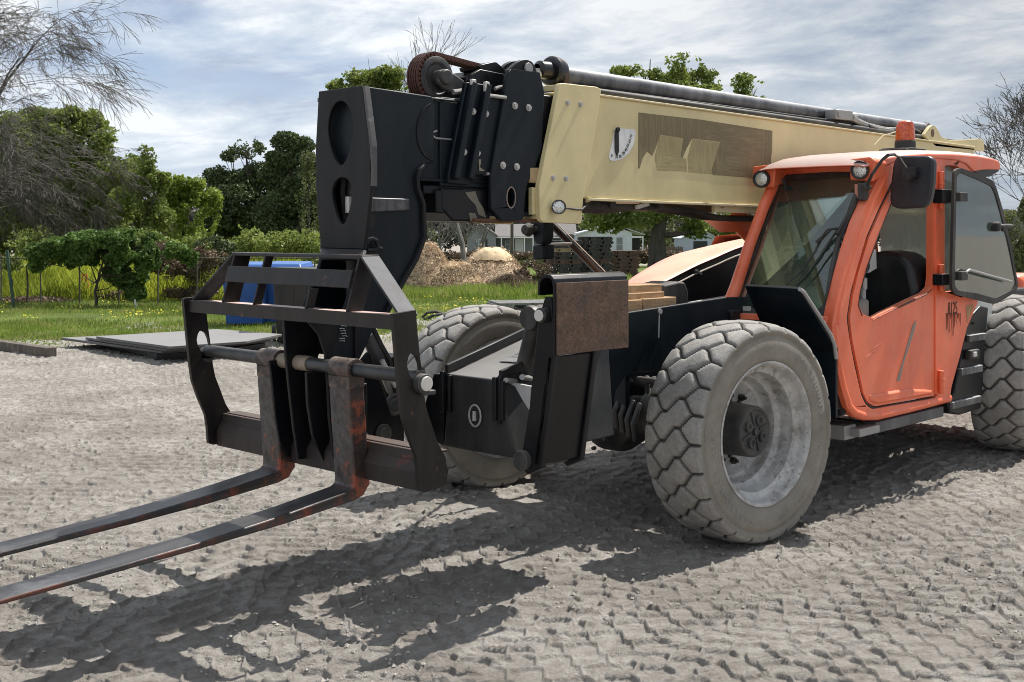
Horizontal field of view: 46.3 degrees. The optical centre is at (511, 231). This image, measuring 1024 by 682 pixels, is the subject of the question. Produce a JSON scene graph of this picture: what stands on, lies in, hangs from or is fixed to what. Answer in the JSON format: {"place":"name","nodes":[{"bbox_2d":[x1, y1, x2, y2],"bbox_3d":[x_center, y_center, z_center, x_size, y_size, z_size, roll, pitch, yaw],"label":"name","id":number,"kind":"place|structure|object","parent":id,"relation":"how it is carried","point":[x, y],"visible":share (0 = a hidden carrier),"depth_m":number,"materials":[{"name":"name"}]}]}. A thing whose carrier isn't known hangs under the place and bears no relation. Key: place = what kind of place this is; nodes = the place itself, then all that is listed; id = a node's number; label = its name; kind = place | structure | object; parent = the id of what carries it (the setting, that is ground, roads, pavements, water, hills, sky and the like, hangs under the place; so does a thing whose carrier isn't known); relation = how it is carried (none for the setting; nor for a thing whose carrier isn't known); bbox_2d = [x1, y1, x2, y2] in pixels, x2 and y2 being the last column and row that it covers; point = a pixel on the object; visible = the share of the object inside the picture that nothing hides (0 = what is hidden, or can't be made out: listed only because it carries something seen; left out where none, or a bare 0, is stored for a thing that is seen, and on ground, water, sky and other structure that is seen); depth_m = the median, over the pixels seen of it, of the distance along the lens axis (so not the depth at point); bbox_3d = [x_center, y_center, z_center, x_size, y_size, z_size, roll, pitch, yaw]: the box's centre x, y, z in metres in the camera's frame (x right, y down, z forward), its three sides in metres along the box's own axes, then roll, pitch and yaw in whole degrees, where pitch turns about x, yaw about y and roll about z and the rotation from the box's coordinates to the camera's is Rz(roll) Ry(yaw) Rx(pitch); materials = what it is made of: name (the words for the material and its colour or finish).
{"place":"outdoors","nodes":[
{"label":"outdoors","id":0,"kind":"place"},
{"bbox_2d":[0,259,647,350],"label":"lawn","id":1,"kind":"structure","parent":0,"point":[640,269],"depth_m":23.66,"materials":[{"name":"green plant"}]},
{"bbox_2d":[5,250,14,306],"bbox_3d":[-11.147,1.056,26.600,0.221,1.308,0.071,0,0,0],"label":"fence post","id":2,"kind":"object","parent":1,"relation":"on","point":[10,278],"visible":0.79,"depth_m":26.57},
{"bbox_2d":[2,240,227,302],"bbox_3d":[-9.831,1.022,28.908,5.835,1.657,1.545,0,0,-11],"label":"bramble","id":3,"kind":"object","parent":1,"relation":"on","point":[178,269],"visible":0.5,"depth_m":28.82,"materials":[{"name":"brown plant"}]},
{"bbox_2d":[0,250,302,300],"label":"weeds","id":4,"kind":"object","parent":1,"relation":"on","point":[60,278],"visible":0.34,"depth_m":29.37,"materials":[{"name":"green plant"}]},
{"bbox_2d":[0,256,318,304],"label":"chain link fence","id":5,"kind":"object","parent":1,"relation":"on","point":[119,294],"visible":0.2,"depth_m":27.40,"materials":[{"name":"metal"}]},
{"bbox_2d":[3,224,320,263],"bbox_3d":[-14.079,0.595,42.033,16.085,1.759,1.873,0,0,0],"label":"hedge","id":6,"kind":"object","parent":1,"relation":"on","point":[303,243],"visible":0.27,"depth_m":41.82,"materials":[{"name":"green plant"}]},
{"bbox_2d":[193,137,269,246],"bbox_3d":[-13.971,-1.439,61.923,4.904,6.986,3.114,0,0,-14],"label":"pine tree","id":7,"kind":"object","parent":1,"relation":"on","point":[243,186],"visible":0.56,"depth_m":61.57,"materials":[{"name":"green plant"}]},
{"bbox_2d":[1,295,482,318],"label":"wildflowers","id":8,"kind":"object","parent":1,"relation":"on","point":[25,315],"visible":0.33,"depth_m":25.12,"materials":[{"name":"yellow plant"}]},
{"bbox_2d":[223,261,266,323],"bbox_3d":[-4.779,1.126,21.618,0.790,1.159,0.874,0,0,-3],"label":"wheeled bin","id":9,"kind":"object","parent":1,"relation":"on","point":[248,292],"visible":0.19,"depth_m":21.29,"materials":[{"name":"blue plastic"}]},
{"bbox_2d":[265,261,313,322],"bbox_3d":[-4.114,1.126,21.918,0.790,1.159,0.874,0,0,7],"label":"wheeled bin","id":10,"kind":"object","parent":1,"relation":"on","point":[270,295],"visible":0.14,"depth_m":21.59,"materials":[{"name":"blue plastic"}]},
{"bbox_2d":[293,150,318,260],"bbox_3d":[-9.282,-0.873,54.042,1.859,5.612,1.327,0,0,44],"label":"olive tree","id":11,"kind":"object","parent":1,"relation":"on","point":[308,160],"visible":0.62,"depth_m":53.80,"materials":[{"name":"green plant"}]},
{"bbox_2d":[405,239,449,287],"bbox_3d":[-2.572,1.084,35.999,2.184,1.761,2.433,0,0,44],"label":"mulch pile","id":12,"kind":"object","parent":1,"relation":"on","point":[431,259],"visible":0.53,"depth_m":35.39,"materials":[{"name":"wood"}]},
{"bbox_2d":[421,310,443,319],"bbox_3d":[-1.490,1.611,23.015,0.516,0.204,0.177,0,0,-6],"label":"hose coil","id":13,"kind":"object","parent":1,"relation":"on","point":[438,313],"visible":0.78,"depth_m":22.98,"materials":[{"name":"black rubber"}]},
{"bbox_2d":[424,259,484,288],"bbox_3d":[-1.638,1.359,34.989,2.054,1.142,2.120,0,0,44],"label":"mulch pile","id":14,"kind":"object","parent":1,"relation":"on","point":[453,272],"visible":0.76,"depth_m":34.61,"materials":[{"name":"wood"}]},
{"bbox_2d":[464,243,531,283],"bbox_3d":[-0.635,1.186,36.992,2.940,1.654,3.223,0,0,44],"label":"mulch pile","id":15,"kind":"object","parent":1,"relation":"on","point":[489,263],"visible":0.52,"depth_m":36.39,"materials":[{"name":"wood"}]},
{"bbox_2d":[485,272,536,288],"bbox_3d":[0.046,1.524,34.491,1.935,0.798,2.114,0,0,44],"label":"mulch pile","id":16,"kind":"object","parent":1,"relation":"on","point":[508,278],"visible":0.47,"depth_m":34.18,"materials":[{"name":"brown plant"}]},
{"bbox_2d":[510,222,513,256],"bbox_3d":[0.000,0.695,62.000,0.168,2.800,0.168,0,0,44],"label":"utility post","id":17,"kind":"object","parent":1,"relation":"on","point":[512,240],"visible":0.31,"depth_m":61.95,"materials":[{"name":"grey wood"}]},
{"bbox_2d":[487,300,543,310],"bbox_3d":[0.346,1.546,25.200,1.580,0.160,1.160,0,0,-11],"label":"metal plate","id":18,"kind":"object","parent":1,"relation":"on","point":[521,304],"visible":0.41,"depth_m":24.77,"materials":[{"name":"grey metal"}]},
{"bbox_2d":[517,256,543,267],"bbox_3d":[0.757,1.611,60.097,1.744,0.815,0.884,0,0,-7],"label":"shrub","id":19,"kind":"object","parent":1,"relation":"on","point":[529,265],"visible":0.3,"depth_m":60.03,"materials":[{"name":"green plant"}]},
{"bbox_2d":[513,257,553,283],"bbox_3d":[0.654,1.304,36.026,1.040,1.114,1.271,0,0,44],"label":"shrub","id":20,"kind":"object","parent":1,"relation":"on","point":[539,271],"visible":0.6,"depth_m":35.94,"materials":[{"name":"brown plant"}]},
{"bbox_2d":[441,248,682,263],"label":"dead brush","id":21,"kind":"object","parent":1,"relation":"on","point":[524,256],"visible":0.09,"depth_m":69.55,"materials":[{"name":"brown plant"}]},
{"bbox_2d":[624,272,639,275],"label":"pallet","id":22,"kind":"object","parent":1,"relation":"on","point":[633,273],"visible":0.2,"depth_m":45.53,"materials":[{"name":"brown wood"}]},
{"bbox_2d":[611,269,637,271],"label":"pallet","id":23,"kind":"object","parent":22,"relation":"on","point":[626,270],"visible":0.5,"depth_m":45.51,"materials":[{"name":"brown wood"}]},
{"bbox_2d":[610,265,639,268],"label":"pallet","id":24,"kind":"object","parent":23,"relation":"on","point":[625,267],"visible":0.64,"depth_m":45.52,"materials":[{"name":"brown wood"}]},
{"bbox_2d":[609,262,639,264],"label":"pallet","id":25,"kind":"object","parent":24,"relation":"on","point":[626,263],"visible":0.56,"depth_m":45.51,"materials":[{"name":"wood"}]},
{"bbox_2d":[610,258,640,261],"bbox_3d":[4.306,1.071,46.000,1.230,0.135,0.983,0,0,0],"label":"pallet","id":26,"kind":"object","parent":25,"relation":"on","point":[625,260],"visible":0.73,"depth_m":45.52,"materials":[{"name":"beige wood"}]},
{"bbox_2d":[611,254,638,257],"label":"pallet","id":27,"kind":"object","parent":26,"relation":"on","point":[625,256],"visible":0.68,"depth_m":45.52,"materials":[{"name":"brown wood"}]},
{"bbox_2d":[611,250,638,253],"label":"pallet","id":28,"kind":"object","parent":27,"relation":"on","point":[625,251],"visible":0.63,"depth_m":45.52,"materials":[{"name":"beige wood"}]},
{"bbox_2d":[577,51,735,266],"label":"tree","id":29,"kind":"object","parent":1,"relation":"on","point":[658,221],"visible":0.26,"depth_m":65.62,"materials":[{"name":"green plant"}]},
{"bbox_2d":[643,246,682,251],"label":"shrub","id":30,"kind":"object","parent":1,"relation":"on","point":[672,248],"visible":0.2,"depth_m":148.00,"materials":[{"name":"brown plant"}]},
{"bbox_2d":[1003,209,1023,272],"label":"thicket","id":31,"kind":"object","parent":1,"relation":"on","point":[1008,218],"visible":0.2,"depth_m":35.94,"materials":[{"name":"green plant"}]},
{"bbox_2d":[10,238,880,264],"bbox_3d":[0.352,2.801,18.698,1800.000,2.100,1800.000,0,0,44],"label":"ground","id":32,"kind":"structure","parent":0,"point":[455,248],"depth_m":258.25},
{"bbox_2d":[0,237,57,302],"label":"shrub","id":33,"kind":"object","parent":32,"relation":"on","point":[15,264],"visible":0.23,"depth_m":28.00,"materials":[{"name":"green plant"}]},
{"bbox_2d":[0,143,86,237],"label":"bare tree","id":34,"kind":"object","parent":32,"relation":"on","point":[23,199],"visible":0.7,"depth_m":31.45,"materials":[{"name":"grey plant"}]},
{"bbox_2d":[0,104,150,256],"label":"leafy tree","id":35,"kind":"object","parent":32,"relation":"on","point":[81,127],"visible":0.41,"depth_m":45.33,"materials":[{"name":"green plant"}]},
{"bbox_2d":[0,0,154,246],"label":"bare tree","id":36,"kind":"object","parent":32,"relation":"on","point":[71,33],"visible":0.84,"depth_m":30.83,"materials":[{"name":"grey plant"}]},
{"bbox_2d":[0,0,168,218],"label":"bare tree","id":37,"kind":"object","parent":32,"relation":"on","point":[24,156],"visible":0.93,"depth_m":25.23,"materials":[{"name":"grey plant"}]},
{"bbox_2d":[22,225,199,305],"bbox_3d":[-9.018,0.856,27.034,3.977,2.013,1.449,0,0,-5],"label":"tree","id":38,"kind":"object","parent":32,"relation":"on","point":[119,251],"visible":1,"depth_m":26.77,"materials":[{"name":"green plant"}]},
{"bbox_2d":[104,144,176,236],"bbox_3d":[-13.691,-0.719,44.106,2.516,5.162,1.889,0,0,6],"label":"slender tree","id":39,"kind":"object","parent":32,"relation":"on","point":[154,215],"visible":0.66,"depth_m":43.79,"materials":[{"name":"green plant"}]},
{"bbox_2d":[157,173,223,242],"bbox_3d":[-13.197,-0.228,47.783,3.483,4.210,2.039,0,0,0],"label":"young tree","id":40,"kind":"object","parent":32,"relation":"on","point":[180,196],"visible":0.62,"depth_m":47.67,"materials":[{"name":"green plant"}]},
{"bbox_2d":[193,234,238,273],"bbox_3d":[-7.676,0.955,31.018,1.226,1.806,1.167,0,0,44],"label":"shrub","id":41,"kind":"object","parent":32,"relation":"on","point":[228,247],"visible":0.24,"depth_m":30.95,"materials":[{"name":"green plant"}]},
{"bbox_2d":[251,130,320,259],"bbox_3d":[-10.962,-1.550,59.845,4.058,7.128,2.991,0,0,-15],"label":"pine tree","id":42,"kind":"object","parent":32,"relation":"on","point":[279,169],"visible":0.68,"depth_m":59.41,"materials":[{"name":"green plant"}]},
{"bbox_2d":[325,60,408,92],"bbox_3d":[-7.030,-3.396,59.733,4.657,10.817,3.920,0,0,-28],"label":"round tree","id":43,"kind":"object","parent":32,"relation":"on","point":[386,76],"visible":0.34,"depth_m":59.81,"materials":[{"name":"green plant"}]},
{"bbox_2d":[387,20,485,262],"bbox_3d":[-4.770,-4.870,65.906,7.824,13.750,7.286,0,0,44],"label":"bare tree","id":44,"kind":"object","parent":32,"relation":"on","point":[461,242],"visible":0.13,"depth_m":63.79,"materials":[{"name":"grey plant"}]},
{"bbox_2d":[438,222,464,250],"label":"bare tree","id":45,"kind":"object","parent":32,"relation":"on","point":[441,244],"visible":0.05,"depth_m":80.25,"materials":[{"name":"grey plant"}]},
{"bbox_2d":[0,218,906,257],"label":"woodland","id":46,"kind":"object","parent":32,"relation":"on","point":[647,232],"visible":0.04,"depth_m":169.28,"materials":[{"name":"green plant"}]},
{"bbox_2d":[427,222,489,241],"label":"bare tree","id":47,"kind":"object","parent":32,"relation":"on","point":[430,237],"visible":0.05,"depth_m":92.75,"materials":[{"name":"grey plant"}]},
{"bbox_2d":[445,222,476,244],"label":"bare tree","id":48,"kind":"object","parent":32,"relation":"on","point":[461,228],"visible":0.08,"depth_m":73.75,"materials":[{"name":"grey plant"}]},
{"bbox_2d":[452,222,497,249],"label":"bare tree","id":49,"kind":"object","parent":32,"relation":"on","point":[483,239],"visible":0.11,"depth_m":96.24,"materials":[{"name":"grey plant"}]},
{"bbox_2d":[13,200,1006,250],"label":"woodland","id":50,"kind":"object","parent":32,"relation":"on","point":[434,229],"visible":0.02,"depth_m":172.79,"materials":[{"name":"green plant"}]},
{"bbox_2d":[467,223,576,253],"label":"house","id":51,"kind":"structure","parent":32,"relation":"on","point":[499,237],"depth_m":159.92,"materials":[{"name":"grey"}]},
{"bbox_2d":[505,240,509,248],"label":"window","id":52,"kind":"structure","parent":51,"relation":"in","point":[507,242],"depth_m":159.92,"materials":[{"name":"white glass"}]},
{"bbox_2d":[515,239,522,253],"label":"door","id":53,"kind":"structure","parent":51,"relation":"in","point":[518,242],"depth_m":159.96,"materials":[{"name":"white plastic"}]},
{"bbox_2d":[573,228,644,249],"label":"house","id":54,"kind":"structure","parent":32,"relation":"on","point":[624,239],"depth_m":152.00,"materials":[{"name":"white"}]},
{"bbox_2d":[616,237,622,249],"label":"window","id":55,"kind":"structure","parent":54,"relation":"in","point":[619,240],"depth_m":151.93,"materials":[{"name":"grey glass"}]},
{"bbox_2d":[730,72,765,214],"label":"tree","id":56,"kind":"object","parent":32,"relation":"on","point":[742,81],"visible":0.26,"depth_m":69.95,"materials":[{"name":"green plant"}]},
{"bbox_2d":[956,73,1023,248],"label":"bare tree","id":57,"kind":"object","parent":32,"relation":"on","point":[995,147],"visible":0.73,"depth_m":30.93,"materials":[{"name":"brown plant"}]},
{"bbox_2d":[975,83,1023,200],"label":"bare tree","id":58,"kind":"object","parent":32,"relation":"on","point":[1019,102],"visible":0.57,"depth_m":32.95,"materials":[{"name":"brown plant"}]},
{"bbox_2d":[1004,211,1023,272],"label":"tree","id":59,"kind":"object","parent":32,"relation":"on","point":[1021,224],"depth_m":38.00,"materials":[{"name":"green plant"}]},
{"bbox_2d":[1011,195,1023,267],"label":"ivy tree","id":60,"kind":"object","parent":32,"relation":"on","point":[1018,243],"visible":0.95,"depth_m":26.92,"materials":[{"name":"green plant"}]},
{"bbox_2d":[0,318,1023,681],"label":"dirt yard","id":61,"kind":"structure","parent":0,"point":[248,582],"depth_m":6.04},
{"bbox_2d":[0,339,56,357],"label":"timber beam","id":62,"kind":"structure","parent":61,"relation":"on","point":[28,348],"depth_m":16.48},
{"bbox_2d":[108,343,264,360],"bbox_3d":[-4.567,1.651,16.951,2.101,0.100,2.063,0,0,-21],"label":"timber frame","id":63,"kind":"object","parent":61,"relation":"on","point":[172,356],"visible":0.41,"depth_m":16.11,"materials":[{"name":"grey wood"}]},
{"bbox_2d":[61,335,272,352],"bbox_3d":[-4.893,1.579,17.361,2.919,0.035,2.018,0,0,44],"label":"sheet","id":64,"kind":"object","parent":63,"relation":"on","point":[80,339],"visible":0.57,"depth_m":16.73,"materials":[{"name":"grey metal"}]},
{"bbox_2d":[86,337,277,350],"bbox_3d":[-4.593,1.534,17.045,2.412,0.035,2.048,0,0,44],"label":"sheet","id":65,"kind":"object","parent":64,"relation":"on","point":[127,344],"visible":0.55,"depth_m":16.23,"materials":[{"name":"grey metal"}]},
{"bbox_2d":[96,329,281,348],"bbox_3d":[-4.392,1.488,16.798,2.144,0.035,2.084,0,0,44],"label":"sheet","id":66,"kind":"object","parent":65,"relation":"on","point":[175,340],"visible":0.96,"depth_m":16.52,"materials":[{"name":"grey metal"}]},
{"bbox_2d":[1,324,426,346],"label":"stray grass","id":67,"kind":"structure","parent":61,"relation":"on","point":[149,332],"depth_m":18.89,"materials":[{"name":"green plant"}]},
{"bbox_2d":[272,267,316,341],"bbox_3d":[-3.232,1.126,18.217,0.832,1.159,0.807,0,0,-11],"label":"wheeled bin","id":68,"kind":"object","parent":61,"relation":"on","point":[291,295],"visible":0.08,"depth_m":17.85,"materials":[{"name":"black plastic"}]},
{"bbox_2d":[0,51,1023,604],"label":"telehandler","id":69,"kind":"object","parent":61,"relation":"on","point":[766,351],"visible":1,"depth_m":6.61,"materials":[{"name":"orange metal"}]},
{"bbox_2d":[628,299,641,311],"bbox_3d":[0.657,0.455,6.997,0.120,0.113,0.183,0,0,44],"label":"lumber block","id":70,"kind":"object","parent":69,"relation":"in","point":[634,305],"depth_m":6.97,"materials":[{"name":"brown wood"}]},
{"bbox_2d":[640,296,675,308],"bbox_3d":[0.841,0.447,7.188,0.120,0.103,0.324,0,0,44],"label":"lumber block","id":71,"kind":"object","parent":69,"relation":"in","point":[647,303],"depth_m":7.13,"materials":[{"name":"brown wood"}]},
{"bbox_2d":[628,291,663,299],"bbox_3d":[0.740,0.391,7.133,0.130,0.058,0.383,0,0,44],"label":"lumber block","id":72,"kind":"object","parent":71,"relation":"on","point":[635,296],"depth_m":7.09,"materials":[{"name":"beige wood"}]},
{"bbox_2d":[628,283,661,292],"bbox_3d":[0.737,0.347,7.166,0.140,0.063,0.342,0,0,44],"label":"lumber block","id":73,"kind":"object","parent":72,"relation":"on","point":[641,287],"depth_m":7.14,"materials":[{"name":"beige wood"}]},
{"bbox_2d":[0,338,1023,681],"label":"pebbles","id":74,"kind":"object","parent":61,"relation":"on","point":[1010,620],"visible":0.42,"depth_m":5.83,"materials":[{"name":"grey stone"}]},
{"bbox_2d":[0,0,1023,232],"label":"sky","id":75,"kind":"structure","parent":0,"point":[230,70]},
{"bbox_2d":[402,272,632,298],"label":"rough grass","id":76,"kind":"structure","parent":0,"point":[481,290],"depth_m":30.89,"materials":[{"name":"green plant"}]},
{"bbox_2d":[673,232,714,251],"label":"shed","id":77,"kind":"structure","parent":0,"point":[687,244],"depth_m":150.00,"materials":[{"name":"blue"}]},
{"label":"pallet","id":78,"kind":"object","parent":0,"visible":0},
{"bbox_2d":[548,271,581,273],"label":"pallet","id":79,"kind":"object","parent":78,"relation":"on","point":[557,272],"visible":0.41,"depth_m":42.51,"materials":[{"name":"grey wood"}]},
{"bbox_2d":[545,268,580,270],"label":"pallet","id":80,"kind":"object","parent":79,"relation":"on","point":[570,269],"visible":0.51,"depth_m":42.52,"materials":[{"name":"grey wood"}]},
{"bbox_2d":[548,263,582,267],"bbox_3d":[1.880,1.208,43.000,1.230,0.135,0.983,0,0,-1],"label":"pallet","id":81,"kind":"object","parent":80,"relation":"on","point":[567,265],"visible":0.7,"depth_m":42.52,"materials":[{"name":"wood"}]},
{"bbox_2d":[546,260,581,263],"bbox_3d":[1.867,1.071,43.000,1.230,0.135,0.983,0,0,-2],"label":"pallet","id":82,"kind":"object","parent":81,"relation":"on","point":[564,261],"visible":0.82,"depth_m":42.52,"materials":[{"name":"beige wood"}]},
{"bbox_2d":[549,256,580,259],"bbox_3d":[1.853,0.933,43.000,1.230,0.135,0.983,0,0,-2],"label":"pallet","id":83,"kind":"object","parent":82,"relation":"on","point":[567,258],"visible":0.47,"depth_m":42.52,"materials":[{"name":"brown wood"}]},
{"bbox_2d":[554,252,576,255],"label":"pallet","id":84,"kind":"object","parent":83,"relation":"on","point":[564,254],"visible":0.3,"depth_m":42.52,"materials":[{"name":"beige wood"}]},
{"bbox_2d":[554,248,582,251],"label":"pallet","id":85,"kind":"object","parent":84,"relation":"on","point":[563,250],"visible":0.44,"depth_m":42.52,"materials":[{"name":"beige wood"}]},
{"bbox_2d":[554,244,580,247],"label":"pallet","id":86,"kind":"object","parent":85,"relation":"on","point":[564,246],"visible":0.27,"depth_m":42.52,"materials":[{"name":"grey wood"}]},
{"bbox_2d":[552,240,582,243],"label":"pallet","id":87,"kind":"object","parent":86,"relation":"on","point":[577,241],"visible":0.35,"depth_m":42.52,"materials":[{"name":"grey wood"}]},
{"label":"pallet","id":88,"kind":"object","parent":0,"visible":0},
{"bbox_2d":[580,267,610,270],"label":"pallet","id":89,"kind":"object","parent":88,"relation":"on","point":[589,269],"visible":0.35,"depth_m":43.02,"materials":[{"name":"wood"}]},
{"bbox_2d":[581,263,612,266],"bbox_3d":[3.028,1.208,43.500,1.230,0.135,0.983,0,0,0],"label":"pallet","id":90,"kind":"object","parent":89,"relation":"on","point":[603,264],"visible":0.48,"depth_m":43.02,"materials":[{"name":"grey wood"}]},
{"bbox_2d":[581,260,609,262],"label":"pallet","id":91,"kind":"object","parent":90,"relation":"on","point":[604,261],"visible":0.4,"depth_m":43.01,"materials":[{"name":"beige wood"}]},
{"bbox_2d":[588,256,611,259],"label":"pallet","id":92,"kind":"object","parent":91,"relation":"on","point":[602,258],"visible":0.55,"depth_m":43.01,"materials":[{"name":"grey wood"}]},
{"bbox_2d":[584,251,613,255],"bbox_3d":[3.048,0.796,43.500,1.230,0.135,0.983,0,0,-1],"label":"pallet","id":93,"kind":"object","parent":92,"relation":"on","point":[610,253],"visible":0.67,"depth_m":43.02,"materials":[{"name":"beige wood"}]},
{"bbox_2d":[583,248,610,251],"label":"pallet","id":94,"kind":"object","parent":93,"relation":"on","point":[597,249],"visible":0.63,"depth_m":43.02,"materials":[{"name":"black plastic"}]},
{"bbox_2d":[580,244,611,247],"bbox_3d":[2.966,0.522,43.500,1.230,0.135,0.983,0,0,-2],"label":"pallet","id":95,"kind":"object","parent":94,"relation":"on","point":[596,245],"visible":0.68,"depth_m":43.02,"materials":[{"name":"wood"}]},
{"bbox_2d":[582,240,613,243],"bbox_3d":[3.042,0.386,43.500,1.230,0.135,0.983,0,0,0],"label":"pallet","id":96,"kind":"object","parent":95,"relation":"on","point":[597,241],"visible":0.76,"depth_m":43.01,"materials":[{"name":"black plastic"}]},
{"bbox_2d":[577,237,612,239],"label":"pallet","id":97,"kind":"object","parent":96,"relation":"on","point":[594,238],"visible":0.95,"depth_m":43.02,"materials":[{"name":"grey wood"}]}
]}

